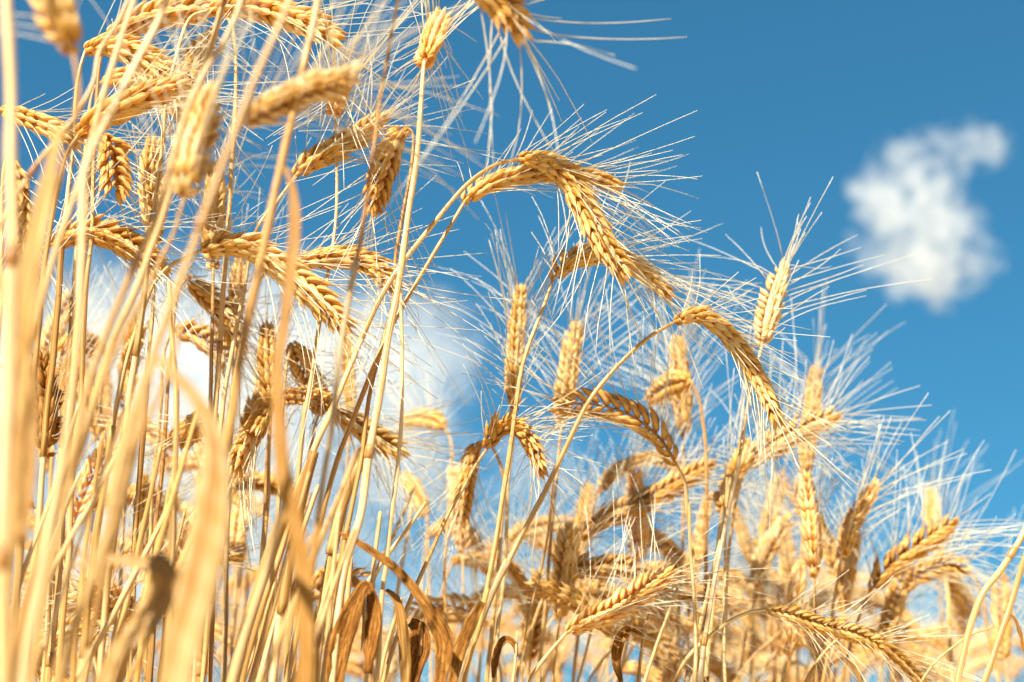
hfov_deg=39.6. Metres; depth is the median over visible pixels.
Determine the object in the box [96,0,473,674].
wheat stalk
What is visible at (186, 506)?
wheat stalk
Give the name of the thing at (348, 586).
wheat stalk
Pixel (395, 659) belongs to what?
wheat stalk
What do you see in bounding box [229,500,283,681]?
wheat stalk
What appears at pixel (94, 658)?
wheat stalk
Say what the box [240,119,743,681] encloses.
wheat stalk
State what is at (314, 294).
wheat stalk
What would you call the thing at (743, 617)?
wheat stalk
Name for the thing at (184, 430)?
wheat stalk
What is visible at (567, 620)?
wheat stalk
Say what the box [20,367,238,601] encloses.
wheat stalk
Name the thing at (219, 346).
wheat stalk
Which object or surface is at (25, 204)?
wheat stalk
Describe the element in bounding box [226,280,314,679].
wheat stalk
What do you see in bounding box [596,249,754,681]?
wheat stalk
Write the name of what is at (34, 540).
wheat stalk
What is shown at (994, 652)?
wheat stalk
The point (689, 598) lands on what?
wheat stalk
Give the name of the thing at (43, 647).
wheat stalk
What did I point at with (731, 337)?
wheat stalk
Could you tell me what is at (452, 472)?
wheat stalk
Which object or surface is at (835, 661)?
wheat stalk
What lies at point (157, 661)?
wheat stalk
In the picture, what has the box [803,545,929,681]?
wheat stalk
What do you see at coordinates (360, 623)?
wheat stalk
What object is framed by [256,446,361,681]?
wheat stalk
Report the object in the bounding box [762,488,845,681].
wheat stalk
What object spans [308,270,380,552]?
wheat stalk
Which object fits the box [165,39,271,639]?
wheat stalk
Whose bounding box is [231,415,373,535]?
wheat stalk
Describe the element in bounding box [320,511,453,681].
wheat stalk
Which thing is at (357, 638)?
wheat stalk
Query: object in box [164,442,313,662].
wheat stalk
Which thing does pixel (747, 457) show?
wheat stalk
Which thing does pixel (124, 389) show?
wheat stalk
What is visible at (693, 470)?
wheat stalk
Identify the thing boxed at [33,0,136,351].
wheat stalk
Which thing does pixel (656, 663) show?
wheat stalk
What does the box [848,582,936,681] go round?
wheat stalk
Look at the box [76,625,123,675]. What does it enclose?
wheat stalk
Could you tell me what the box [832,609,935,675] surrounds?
wheat stalk
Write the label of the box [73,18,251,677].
wheat stalk
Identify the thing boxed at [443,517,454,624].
wheat stalk
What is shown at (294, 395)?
wheat stalk
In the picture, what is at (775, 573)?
wheat stalk
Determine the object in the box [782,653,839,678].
wheat stalk
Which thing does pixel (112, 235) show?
wheat stalk
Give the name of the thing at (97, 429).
wheat stalk
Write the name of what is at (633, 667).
wheat stalk
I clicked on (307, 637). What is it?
wheat stalk
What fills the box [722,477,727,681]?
wheat stalk
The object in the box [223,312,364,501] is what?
wheat stalk
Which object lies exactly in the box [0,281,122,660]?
wheat stalk
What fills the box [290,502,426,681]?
wheat stalk
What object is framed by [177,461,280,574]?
wheat stalk
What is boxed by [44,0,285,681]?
wheat stalk
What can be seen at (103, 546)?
wheat stalk
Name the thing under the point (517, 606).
wheat stalk
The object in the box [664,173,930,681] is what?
wheat stalk
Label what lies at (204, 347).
wheat stalk
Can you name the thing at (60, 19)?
wheat stalk
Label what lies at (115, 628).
wheat stalk
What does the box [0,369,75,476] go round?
wheat stalk
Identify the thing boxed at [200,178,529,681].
wheat stalk
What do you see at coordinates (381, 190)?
wheat stalk
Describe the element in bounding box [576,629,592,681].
wheat stalk
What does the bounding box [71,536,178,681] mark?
wheat stalk
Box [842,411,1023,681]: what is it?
wheat stalk
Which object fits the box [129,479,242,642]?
wheat stalk
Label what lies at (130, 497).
wheat stalk
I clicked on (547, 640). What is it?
wheat stalk
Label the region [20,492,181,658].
wheat stalk
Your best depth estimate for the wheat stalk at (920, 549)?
1.16 m
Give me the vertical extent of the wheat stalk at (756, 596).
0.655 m
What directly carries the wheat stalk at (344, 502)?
on the ground
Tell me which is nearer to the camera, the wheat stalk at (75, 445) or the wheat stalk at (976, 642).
the wheat stalk at (75, 445)
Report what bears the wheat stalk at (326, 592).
on the ground
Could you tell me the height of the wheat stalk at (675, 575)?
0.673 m
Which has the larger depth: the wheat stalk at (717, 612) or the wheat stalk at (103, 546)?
the wheat stalk at (717, 612)
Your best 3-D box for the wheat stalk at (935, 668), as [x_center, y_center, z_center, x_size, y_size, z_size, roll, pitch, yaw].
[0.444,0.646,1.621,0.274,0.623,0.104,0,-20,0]
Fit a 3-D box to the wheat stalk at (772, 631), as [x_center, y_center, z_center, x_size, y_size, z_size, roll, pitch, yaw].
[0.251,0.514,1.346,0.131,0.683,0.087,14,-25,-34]
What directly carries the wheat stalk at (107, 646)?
on the ground
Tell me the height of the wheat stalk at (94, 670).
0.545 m
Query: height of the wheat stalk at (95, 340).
0.850 m
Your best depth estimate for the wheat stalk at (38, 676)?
1.04 m
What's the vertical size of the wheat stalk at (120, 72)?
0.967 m
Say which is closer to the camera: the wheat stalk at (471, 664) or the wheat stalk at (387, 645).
the wheat stalk at (387, 645)
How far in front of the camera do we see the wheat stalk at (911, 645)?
1.54 m
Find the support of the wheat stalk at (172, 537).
on the ground
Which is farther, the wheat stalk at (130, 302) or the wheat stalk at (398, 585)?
the wheat stalk at (398, 585)
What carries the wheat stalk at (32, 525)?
on the ground
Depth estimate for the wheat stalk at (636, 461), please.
1.24 m
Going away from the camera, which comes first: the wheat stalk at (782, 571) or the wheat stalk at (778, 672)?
the wheat stalk at (782, 571)
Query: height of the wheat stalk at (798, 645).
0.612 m
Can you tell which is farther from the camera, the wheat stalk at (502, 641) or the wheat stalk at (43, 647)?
the wheat stalk at (502, 641)
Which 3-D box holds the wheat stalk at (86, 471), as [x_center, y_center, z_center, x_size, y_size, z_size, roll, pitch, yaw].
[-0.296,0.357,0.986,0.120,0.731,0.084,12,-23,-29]
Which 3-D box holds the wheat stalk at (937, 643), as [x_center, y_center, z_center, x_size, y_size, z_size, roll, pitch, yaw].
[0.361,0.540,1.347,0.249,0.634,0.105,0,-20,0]
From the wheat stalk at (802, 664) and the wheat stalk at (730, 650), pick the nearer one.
the wheat stalk at (802, 664)
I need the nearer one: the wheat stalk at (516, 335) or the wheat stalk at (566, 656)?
the wheat stalk at (516, 335)
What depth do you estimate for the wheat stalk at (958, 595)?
1.42 m
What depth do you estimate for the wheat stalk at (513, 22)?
0.75 m
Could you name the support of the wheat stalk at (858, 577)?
on the ground
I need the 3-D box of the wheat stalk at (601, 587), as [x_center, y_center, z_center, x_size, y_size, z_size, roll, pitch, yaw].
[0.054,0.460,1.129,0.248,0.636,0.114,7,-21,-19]
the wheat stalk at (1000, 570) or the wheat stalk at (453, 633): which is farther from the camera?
the wheat stalk at (453, 633)
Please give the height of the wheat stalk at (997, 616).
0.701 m
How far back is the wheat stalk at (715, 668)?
1.31 m
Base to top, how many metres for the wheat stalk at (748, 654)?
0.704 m
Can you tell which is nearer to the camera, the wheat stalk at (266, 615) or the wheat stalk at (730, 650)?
the wheat stalk at (266, 615)
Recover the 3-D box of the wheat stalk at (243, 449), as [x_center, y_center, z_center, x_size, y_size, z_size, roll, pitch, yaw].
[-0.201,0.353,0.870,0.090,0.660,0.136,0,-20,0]
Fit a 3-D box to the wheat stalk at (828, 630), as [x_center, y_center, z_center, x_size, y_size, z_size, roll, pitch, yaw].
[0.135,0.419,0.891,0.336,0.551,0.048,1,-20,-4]
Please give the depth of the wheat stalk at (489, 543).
1.61 m
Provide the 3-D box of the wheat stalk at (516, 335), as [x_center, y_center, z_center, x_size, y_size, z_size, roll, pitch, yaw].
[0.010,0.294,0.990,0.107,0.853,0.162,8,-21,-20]
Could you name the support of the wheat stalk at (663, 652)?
on the ground
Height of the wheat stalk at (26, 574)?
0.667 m
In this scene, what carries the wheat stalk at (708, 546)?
on the ground
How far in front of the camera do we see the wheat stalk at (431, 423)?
1.39 m
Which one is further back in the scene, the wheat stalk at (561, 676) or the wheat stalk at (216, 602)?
the wheat stalk at (561, 676)
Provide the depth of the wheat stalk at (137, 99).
0.90 m
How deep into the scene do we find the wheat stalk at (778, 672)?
2.10 m
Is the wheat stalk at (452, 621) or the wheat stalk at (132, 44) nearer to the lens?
the wheat stalk at (132, 44)
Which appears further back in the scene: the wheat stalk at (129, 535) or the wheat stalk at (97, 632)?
the wheat stalk at (129, 535)
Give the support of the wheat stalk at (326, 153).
on the ground
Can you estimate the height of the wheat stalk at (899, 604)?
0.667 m
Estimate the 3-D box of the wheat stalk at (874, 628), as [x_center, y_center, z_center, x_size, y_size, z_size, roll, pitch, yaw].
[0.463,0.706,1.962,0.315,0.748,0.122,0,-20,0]
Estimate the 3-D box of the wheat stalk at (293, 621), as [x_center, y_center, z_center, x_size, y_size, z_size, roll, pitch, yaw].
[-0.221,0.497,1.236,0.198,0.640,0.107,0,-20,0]
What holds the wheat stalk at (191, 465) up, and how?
on the ground
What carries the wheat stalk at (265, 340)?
on the ground
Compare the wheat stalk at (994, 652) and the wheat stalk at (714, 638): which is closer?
the wheat stalk at (994, 652)
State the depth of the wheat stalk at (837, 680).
1.67 m
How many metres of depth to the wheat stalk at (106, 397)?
1.66 m
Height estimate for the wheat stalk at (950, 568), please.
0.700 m
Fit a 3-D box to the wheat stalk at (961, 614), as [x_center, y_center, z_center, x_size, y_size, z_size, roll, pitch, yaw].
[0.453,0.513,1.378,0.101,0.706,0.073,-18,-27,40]
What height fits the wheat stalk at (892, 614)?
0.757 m
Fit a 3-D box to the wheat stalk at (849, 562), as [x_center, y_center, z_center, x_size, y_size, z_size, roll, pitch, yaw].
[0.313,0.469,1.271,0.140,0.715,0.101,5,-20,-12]
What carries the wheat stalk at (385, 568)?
on the ground
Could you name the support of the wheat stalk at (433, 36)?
on the ground
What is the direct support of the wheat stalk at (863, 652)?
on the ground
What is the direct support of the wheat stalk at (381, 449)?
on the ground
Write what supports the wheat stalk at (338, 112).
on the ground
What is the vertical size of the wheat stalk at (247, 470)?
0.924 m
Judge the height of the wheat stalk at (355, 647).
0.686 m
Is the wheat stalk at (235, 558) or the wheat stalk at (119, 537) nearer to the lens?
the wheat stalk at (235, 558)
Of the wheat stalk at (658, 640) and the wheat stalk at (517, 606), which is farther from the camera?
the wheat stalk at (517, 606)
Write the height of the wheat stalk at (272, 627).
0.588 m
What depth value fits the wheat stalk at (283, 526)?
0.80 m
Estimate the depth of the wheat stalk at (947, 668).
2.08 m
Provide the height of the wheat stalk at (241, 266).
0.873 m
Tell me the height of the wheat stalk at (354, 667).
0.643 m
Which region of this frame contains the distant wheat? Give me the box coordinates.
[23,493,1023,681]
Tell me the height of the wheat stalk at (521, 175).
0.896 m
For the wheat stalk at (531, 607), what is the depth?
1.05 m
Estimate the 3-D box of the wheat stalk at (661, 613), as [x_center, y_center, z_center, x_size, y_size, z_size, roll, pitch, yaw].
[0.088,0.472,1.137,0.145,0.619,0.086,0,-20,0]
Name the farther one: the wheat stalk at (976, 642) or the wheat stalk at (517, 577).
the wheat stalk at (976, 642)
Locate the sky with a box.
[0,0,1023,681]
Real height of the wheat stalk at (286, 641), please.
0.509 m
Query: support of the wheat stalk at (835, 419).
on the ground
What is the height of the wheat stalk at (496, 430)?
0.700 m
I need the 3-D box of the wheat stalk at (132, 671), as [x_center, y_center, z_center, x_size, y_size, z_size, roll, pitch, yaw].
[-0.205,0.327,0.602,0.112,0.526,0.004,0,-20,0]
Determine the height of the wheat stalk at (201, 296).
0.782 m
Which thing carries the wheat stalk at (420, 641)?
on the ground
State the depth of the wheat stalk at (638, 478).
1.19 m
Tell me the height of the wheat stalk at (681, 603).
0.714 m
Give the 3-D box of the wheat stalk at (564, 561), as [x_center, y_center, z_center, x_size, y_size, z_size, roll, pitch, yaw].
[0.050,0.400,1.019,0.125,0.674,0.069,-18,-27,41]
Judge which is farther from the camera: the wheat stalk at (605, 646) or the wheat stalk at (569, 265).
the wheat stalk at (605, 646)
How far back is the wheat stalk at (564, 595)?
1.08 m
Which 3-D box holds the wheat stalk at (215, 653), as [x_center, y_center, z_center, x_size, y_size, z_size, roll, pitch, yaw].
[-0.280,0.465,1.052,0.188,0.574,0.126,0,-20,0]
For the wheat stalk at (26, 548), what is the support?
on the ground
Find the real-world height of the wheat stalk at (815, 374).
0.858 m
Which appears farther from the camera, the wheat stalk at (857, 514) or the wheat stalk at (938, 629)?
the wheat stalk at (938, 629)
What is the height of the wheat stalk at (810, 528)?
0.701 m
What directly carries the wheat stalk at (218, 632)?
on the ground
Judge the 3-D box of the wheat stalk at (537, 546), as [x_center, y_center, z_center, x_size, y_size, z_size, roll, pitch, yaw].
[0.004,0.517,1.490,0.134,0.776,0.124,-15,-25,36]
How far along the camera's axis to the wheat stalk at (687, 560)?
1.76 m
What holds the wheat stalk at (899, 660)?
on the ground
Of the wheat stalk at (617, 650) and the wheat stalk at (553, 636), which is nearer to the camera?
the wheat stalk at (617, 650)
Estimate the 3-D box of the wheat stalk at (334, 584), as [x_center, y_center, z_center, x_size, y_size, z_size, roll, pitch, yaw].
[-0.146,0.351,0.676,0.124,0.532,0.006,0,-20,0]
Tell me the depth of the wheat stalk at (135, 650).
0.94 m
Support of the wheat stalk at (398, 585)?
on the ground
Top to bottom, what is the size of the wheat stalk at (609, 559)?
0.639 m
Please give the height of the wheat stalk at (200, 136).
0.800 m
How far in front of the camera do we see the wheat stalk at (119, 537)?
1.69 m
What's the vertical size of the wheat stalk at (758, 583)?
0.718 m
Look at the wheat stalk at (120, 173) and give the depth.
0.94 m
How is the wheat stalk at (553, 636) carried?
on the ground
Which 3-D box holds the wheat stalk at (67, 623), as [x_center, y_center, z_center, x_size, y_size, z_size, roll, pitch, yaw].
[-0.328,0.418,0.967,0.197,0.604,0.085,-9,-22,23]
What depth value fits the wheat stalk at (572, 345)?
1.18 m
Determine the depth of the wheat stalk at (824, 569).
1.82 m
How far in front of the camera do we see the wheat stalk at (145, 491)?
1.16 m
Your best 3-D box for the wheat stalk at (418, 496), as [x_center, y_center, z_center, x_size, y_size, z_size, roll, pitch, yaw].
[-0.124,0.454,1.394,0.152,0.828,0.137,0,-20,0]
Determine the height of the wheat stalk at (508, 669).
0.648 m
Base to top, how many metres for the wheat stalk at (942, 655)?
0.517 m
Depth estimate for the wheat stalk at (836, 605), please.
1.18 m
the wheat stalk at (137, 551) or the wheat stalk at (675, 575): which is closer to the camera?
the wheat stalk at (137, 551)
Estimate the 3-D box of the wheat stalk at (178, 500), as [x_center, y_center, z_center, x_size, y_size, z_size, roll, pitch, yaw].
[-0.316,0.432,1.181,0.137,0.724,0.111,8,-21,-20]
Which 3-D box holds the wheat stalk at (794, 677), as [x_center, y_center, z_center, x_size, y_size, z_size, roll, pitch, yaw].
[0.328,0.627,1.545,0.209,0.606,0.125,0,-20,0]
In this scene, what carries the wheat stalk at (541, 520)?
on the ground
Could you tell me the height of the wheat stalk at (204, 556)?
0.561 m
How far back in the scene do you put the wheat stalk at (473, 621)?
0.86 m
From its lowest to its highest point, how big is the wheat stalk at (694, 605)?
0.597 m
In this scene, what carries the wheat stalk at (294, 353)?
on the ground
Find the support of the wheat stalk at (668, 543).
on the ground
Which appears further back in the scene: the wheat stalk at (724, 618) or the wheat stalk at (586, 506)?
the wheat stalk at (586, 506)
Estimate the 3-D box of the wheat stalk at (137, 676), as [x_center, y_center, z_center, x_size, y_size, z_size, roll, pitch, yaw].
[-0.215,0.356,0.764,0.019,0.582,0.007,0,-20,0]
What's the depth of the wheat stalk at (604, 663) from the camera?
1.23 m
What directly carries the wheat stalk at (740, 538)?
on the ground
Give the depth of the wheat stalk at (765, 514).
1.43 m
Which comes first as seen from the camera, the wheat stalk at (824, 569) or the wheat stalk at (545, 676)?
the wheat stalk at (545, 676)
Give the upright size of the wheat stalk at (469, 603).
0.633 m
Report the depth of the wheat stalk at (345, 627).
0.84 m
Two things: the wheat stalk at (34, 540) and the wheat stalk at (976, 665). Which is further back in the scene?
the wheat stalk at (976, 665)
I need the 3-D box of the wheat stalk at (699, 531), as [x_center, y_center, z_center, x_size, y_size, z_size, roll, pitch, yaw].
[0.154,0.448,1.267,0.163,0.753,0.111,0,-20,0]
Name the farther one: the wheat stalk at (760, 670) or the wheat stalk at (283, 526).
the wheat stalk at (760, 670)
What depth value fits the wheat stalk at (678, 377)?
1.20 m
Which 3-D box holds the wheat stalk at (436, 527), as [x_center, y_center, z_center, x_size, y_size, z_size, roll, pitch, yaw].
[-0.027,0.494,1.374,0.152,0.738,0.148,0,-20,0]
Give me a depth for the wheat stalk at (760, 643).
1.50 m
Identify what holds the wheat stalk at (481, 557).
on the ground
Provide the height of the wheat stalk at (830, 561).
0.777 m
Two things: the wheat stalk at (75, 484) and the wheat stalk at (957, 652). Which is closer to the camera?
the wheat stalk at (75, 484)
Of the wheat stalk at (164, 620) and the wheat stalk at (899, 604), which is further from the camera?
the wheat stalk at (899, 604)
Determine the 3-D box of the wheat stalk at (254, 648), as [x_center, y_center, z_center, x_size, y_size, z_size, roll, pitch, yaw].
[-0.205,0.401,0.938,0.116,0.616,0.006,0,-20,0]
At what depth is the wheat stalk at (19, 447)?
0.52 m
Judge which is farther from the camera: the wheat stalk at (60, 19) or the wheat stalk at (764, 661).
the wheat stalk at (764, 661)
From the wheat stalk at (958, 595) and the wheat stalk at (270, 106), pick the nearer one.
the wheat stalk at (270, 106)
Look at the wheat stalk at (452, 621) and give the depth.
1.38 m
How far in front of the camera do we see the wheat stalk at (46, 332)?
1.26 m
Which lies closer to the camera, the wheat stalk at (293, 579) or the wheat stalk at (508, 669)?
the wheat stalk at (293, 579)
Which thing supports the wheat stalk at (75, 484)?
on the ground
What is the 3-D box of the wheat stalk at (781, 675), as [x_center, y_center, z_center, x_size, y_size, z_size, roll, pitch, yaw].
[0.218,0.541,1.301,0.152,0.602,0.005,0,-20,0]
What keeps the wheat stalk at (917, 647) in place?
on the ground
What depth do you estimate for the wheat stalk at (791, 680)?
1.52 m
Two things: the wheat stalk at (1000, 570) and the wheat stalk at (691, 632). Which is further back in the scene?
the wheat stalk at (691, 632)
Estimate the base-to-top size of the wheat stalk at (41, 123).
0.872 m
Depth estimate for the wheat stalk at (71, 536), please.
0.72 m
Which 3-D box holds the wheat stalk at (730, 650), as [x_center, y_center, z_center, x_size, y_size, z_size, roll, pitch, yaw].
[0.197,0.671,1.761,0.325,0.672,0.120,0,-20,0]
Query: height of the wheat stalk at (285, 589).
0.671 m
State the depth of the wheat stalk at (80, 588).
0.79 m
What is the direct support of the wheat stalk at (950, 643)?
on the ground
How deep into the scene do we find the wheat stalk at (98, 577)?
1.68 m
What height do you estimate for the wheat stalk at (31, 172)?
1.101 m
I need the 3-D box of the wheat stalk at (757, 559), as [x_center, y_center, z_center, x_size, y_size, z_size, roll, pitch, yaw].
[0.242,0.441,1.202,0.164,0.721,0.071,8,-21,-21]
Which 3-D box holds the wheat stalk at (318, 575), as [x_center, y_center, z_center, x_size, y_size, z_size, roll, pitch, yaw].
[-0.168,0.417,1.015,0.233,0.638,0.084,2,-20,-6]
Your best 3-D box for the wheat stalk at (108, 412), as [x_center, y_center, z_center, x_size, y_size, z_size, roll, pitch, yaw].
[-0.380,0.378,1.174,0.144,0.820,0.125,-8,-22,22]
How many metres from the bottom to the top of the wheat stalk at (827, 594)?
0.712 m
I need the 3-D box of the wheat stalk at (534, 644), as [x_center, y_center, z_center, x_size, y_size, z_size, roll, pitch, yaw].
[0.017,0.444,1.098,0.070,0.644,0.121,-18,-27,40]
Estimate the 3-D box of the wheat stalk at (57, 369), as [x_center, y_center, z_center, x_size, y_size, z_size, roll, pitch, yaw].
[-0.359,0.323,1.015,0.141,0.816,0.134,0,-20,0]
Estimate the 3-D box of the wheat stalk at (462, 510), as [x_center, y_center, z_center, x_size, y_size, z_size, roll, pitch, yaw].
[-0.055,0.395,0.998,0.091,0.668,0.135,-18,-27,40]
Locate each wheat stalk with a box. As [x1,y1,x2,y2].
[0,0,63,681]
[0,0,82,434]
[0,0,129,228]
[0,87,172,216]
[0,161,96,370]
[0,274,153,681]
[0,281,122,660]
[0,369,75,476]
[12,0,317,640]
[13,0,244,681]
[14,0,226,681]
[18,0,169,681]
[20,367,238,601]
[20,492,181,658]
[21,403,79,586]
[21,540,91,611]
[21,570,142,669]
[24,534,80,652]
[27,0,307,681]
[28,0,332,681]
[28,406,125,680]
[30,511,35,532]
[32,502,96,670]
[32,542,177,668]
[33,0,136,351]
[36,605,142,681]
[39,360,191,674]
[40,19,274,681]
[40,247,156,362]
[41,261,207,627]
[43,373,168,449]
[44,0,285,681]
[47,133,231,662]
[48,471,81,562]
[50,157,301,383]
[52,0,292,681]
[52,457,111,578]
[61,301,120,576]
[63,323,229,681]
[63,352,154,681]
[65,412,235,541]
[66,518,139,618]
[69,491,177,681]
[70,432,104,681]
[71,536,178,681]
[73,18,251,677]
[75,403,266,681]
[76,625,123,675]
[77,18,260,681]
[77,510,130,550]
[78,0,498,681]
[78,145,484,680]
[78,492,180,569]
[85,262,189,681]
[87,214,210,627]
[93,635,98,681]
[94,414,194,681]
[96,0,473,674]
[105,406,200,658]
[106,416,248,608]
[106,525,245,666]
[108,607,121,650]
[112,487,247,578]
[114,445,162,641]
[116,413,197,681]
[117,521,250,641]
[123,403,280,681]
[123,645,137,680]
[125,540,186,681]
[128,460,273,583]
[129,451,200,594]
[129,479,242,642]
[131,390,243,681]
[134,477,170,681]
[143,276,333,681]
[143,478,310,588]
[146,269,337,681]
[153,561,251,675]
[153,586,249,680]
[156,508,186,681]
[163,281,178,652]
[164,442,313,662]
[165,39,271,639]
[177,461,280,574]
[192,24,501,681]
[194,150,288,681]
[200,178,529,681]
[206,206,324,681]
[206,590,237,681]
[215,387,300,597]
[223,0,320,681]
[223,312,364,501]
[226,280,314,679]
[226,512,286,681]
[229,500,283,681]
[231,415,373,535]
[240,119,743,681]
[242,568,360,644]
[246,341,404,645]
[246,493,311,678]
[247,582,275,681]
[248,341,436,565]
[249,471,310,681]
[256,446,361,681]
[256,484,318,679]
[261,496,434,659]
[267,0,419,678]
[269,338,363,681]
[271,125,439,681]
[276,534,312,681]
[277,548,361,625]
[283,573,294,681]
[284,94,699,681]
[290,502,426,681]
[292,397,502,675]
[292,600,375,659]
[294,528,356,681]
[295,0,684,681]
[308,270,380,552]
[316,342,477,618]
[316,554,366,650]
[317,457,363,681]
[317,554,338,623]
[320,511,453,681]
[320,613,453,681]
[321,634,374,681]
[326,511,410,681]
[329,0,483,681]
[332,415,466,681]
[344,556,352,681]
[351,608,420,681]
[352,523,502,681]
[355,581,455,668]
[356,562,497,681]
[359,484,415,620]
[371,584,476,681]
[374,294,403,681]
[379,598,402,681]
[381,333,613,681]
[382,440,520,681]
[385,491,414,681]
[387,423,526,663]
[408,588,430,681]
[416,479,556,613]
[432,513,553,681]
[438,193,627,681]
[442,541,558,681]
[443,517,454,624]
[448,588,489,681]
[458,254,858,681]
[460,500,538,681]
[460,502,614,642]
[460,508,604,680]
[462,257,699,677]
[468,647,536,680]
[470,476,572,680]
[477,555,596,681]
[482,161,757,601]
[489,610,610,681]
[490,429,655,681]
[491,631,518,681]
[492,243,664,681]
[494,453,635,681]
[497,604,606,680]
[499,548,551,681]
[507,648,600,681]
[514,480,553,681]
[519,498,749,681]
[523,524,726,681]
[527,464,807,681]
[541,432,641,681]
[543,526,656,668]
[543,622,560,681]
[545,380,792,629]
[545,548,693,680]
[554,558,700,681]
[562,413,699,681]
[571,607,718,681]
[572,382,765,681]
[576,447,692,669]
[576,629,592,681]
[581,301,708,681]
[587,603,759,681]
[590,582,731,681]
[593,614,690,681]
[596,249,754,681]
[597,627,616,681]
[605,632,719,681]
[606,527,750,679]
[611,614,649,681]
[614,538,796,681]
[628,633,692,675]
[635,499,747,681]
[643,588,678,681]
[648,329,850,681]
[648,551,712,638]
[650,512,778,677]
[652,518,714,585]
[660,500,743,578]
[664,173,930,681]
[669,570,949,681]
[672,538,831,672]
[680,436,724,660]
[680,560,741,676]
[680,568,826,640]
[680,642,730,681]
[681,616,793,681]
[683,477,731,681]
[683,633,762,681]
[685,589,768,676]
[688,503,697,681]
[693,436,761,681]
[708,498,783,681]
[708,616,720,673]
[709,407,862,681]
[712,503,799,681]
[712,597,800,675]
[714,633,810,681]
[715,563,765,681]
[720,300,929,681]
[720,630,791,679]
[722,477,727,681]
[729,543,829,681]
[731,410,864,681]
[731,463,840,681]
[732,462,852,681]
[733,606,894,681]
[735,655,807,681]
[741,575,865,680]
[750,406,846,681]
[753,285,905,681]
[755,576,919,681]
[758,526,908,647]
[758,648,853,681]
[759,652,806,676]
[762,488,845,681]
[777,603,809,681]
[778,566,869,658]
[781,655,811,681]
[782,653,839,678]
[791,553,917,681]
[796,516,939,681]
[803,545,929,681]
[805,394,988,681]
[805,619,980,681]
[809,586,843,681]
[811,657,883,681]
[821,480,912,681]
[825,615,862,681]
[828,586,919,676]
[831,610,935,666]
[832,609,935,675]
[833,612,927,674]
[839,597,987,681]
[840,434,1023,681]
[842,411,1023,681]
[847,509,978,681]
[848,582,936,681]
[858,560,919,681]
[861,587,1007,681]
[863,661,908,681]
[879,450,1023,681]
[884,651,1005,681]
[888,603,987,676]
[903,507,1023,681]
[905,652,974,681]
[910,512,998,681]
[917,591,991,637]
[920,626,994,681]
[924,572,1023,681]
[943,573,954,681]
[946,597,1020,680]
[954,526,1023,681]
[954,627,1023,681]
[981,553,1023,681]
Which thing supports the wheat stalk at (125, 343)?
on the ground
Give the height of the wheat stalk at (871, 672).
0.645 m
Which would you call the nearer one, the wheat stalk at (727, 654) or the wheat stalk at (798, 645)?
the wheat stalk at (798, 645)
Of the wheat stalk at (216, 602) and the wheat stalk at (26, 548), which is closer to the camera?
the wheat stalk at (216, 602)
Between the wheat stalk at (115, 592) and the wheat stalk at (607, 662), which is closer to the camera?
the wheat stalk at (115, 592)
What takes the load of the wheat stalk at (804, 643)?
on the ground
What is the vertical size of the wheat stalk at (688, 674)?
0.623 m
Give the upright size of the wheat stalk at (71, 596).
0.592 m
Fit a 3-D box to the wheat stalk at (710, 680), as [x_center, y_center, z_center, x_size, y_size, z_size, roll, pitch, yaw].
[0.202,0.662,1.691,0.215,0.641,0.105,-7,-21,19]
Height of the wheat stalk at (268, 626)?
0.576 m
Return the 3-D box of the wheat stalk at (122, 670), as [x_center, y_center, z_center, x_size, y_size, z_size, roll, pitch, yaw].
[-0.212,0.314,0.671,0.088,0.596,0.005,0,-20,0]
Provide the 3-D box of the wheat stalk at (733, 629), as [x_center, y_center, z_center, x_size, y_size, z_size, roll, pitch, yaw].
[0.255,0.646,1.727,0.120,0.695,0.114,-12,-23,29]
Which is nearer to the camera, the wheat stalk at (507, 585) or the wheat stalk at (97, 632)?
the wheat stalk at (97, 632)
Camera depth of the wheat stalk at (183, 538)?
1.10 m
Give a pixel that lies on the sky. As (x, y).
(913, 110)
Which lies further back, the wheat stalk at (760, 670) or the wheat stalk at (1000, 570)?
the wheat stalk at (760, 670)
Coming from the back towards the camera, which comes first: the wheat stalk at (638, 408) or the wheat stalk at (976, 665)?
the wheat stalk at (976, 665)
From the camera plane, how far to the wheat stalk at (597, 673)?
1.50 m
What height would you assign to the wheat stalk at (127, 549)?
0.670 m
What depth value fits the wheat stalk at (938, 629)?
2.08 m
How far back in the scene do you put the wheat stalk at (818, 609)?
1.94 m
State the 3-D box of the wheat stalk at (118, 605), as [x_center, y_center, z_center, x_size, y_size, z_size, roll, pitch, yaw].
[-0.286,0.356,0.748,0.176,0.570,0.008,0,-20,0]
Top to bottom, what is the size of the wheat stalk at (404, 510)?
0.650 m
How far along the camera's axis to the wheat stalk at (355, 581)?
1.04 m
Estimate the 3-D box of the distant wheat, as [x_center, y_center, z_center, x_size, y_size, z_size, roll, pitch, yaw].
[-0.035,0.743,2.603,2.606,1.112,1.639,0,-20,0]
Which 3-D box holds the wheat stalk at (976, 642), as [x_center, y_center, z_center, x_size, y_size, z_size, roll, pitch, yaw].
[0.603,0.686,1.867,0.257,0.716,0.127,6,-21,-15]
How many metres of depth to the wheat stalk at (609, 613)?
0.98 m
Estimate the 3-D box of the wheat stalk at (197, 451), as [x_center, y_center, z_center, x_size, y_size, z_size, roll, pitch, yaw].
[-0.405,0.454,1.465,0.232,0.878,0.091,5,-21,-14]
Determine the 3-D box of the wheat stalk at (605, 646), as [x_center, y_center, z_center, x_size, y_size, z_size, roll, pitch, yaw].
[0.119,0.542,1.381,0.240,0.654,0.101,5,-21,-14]
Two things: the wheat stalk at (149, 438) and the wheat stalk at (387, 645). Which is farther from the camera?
the wheat stalk at (149, 438)
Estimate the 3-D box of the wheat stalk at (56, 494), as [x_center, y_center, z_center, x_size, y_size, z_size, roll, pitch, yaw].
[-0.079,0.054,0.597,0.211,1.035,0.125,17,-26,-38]
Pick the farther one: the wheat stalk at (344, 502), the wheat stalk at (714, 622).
the wheat stalk at (714, 622)

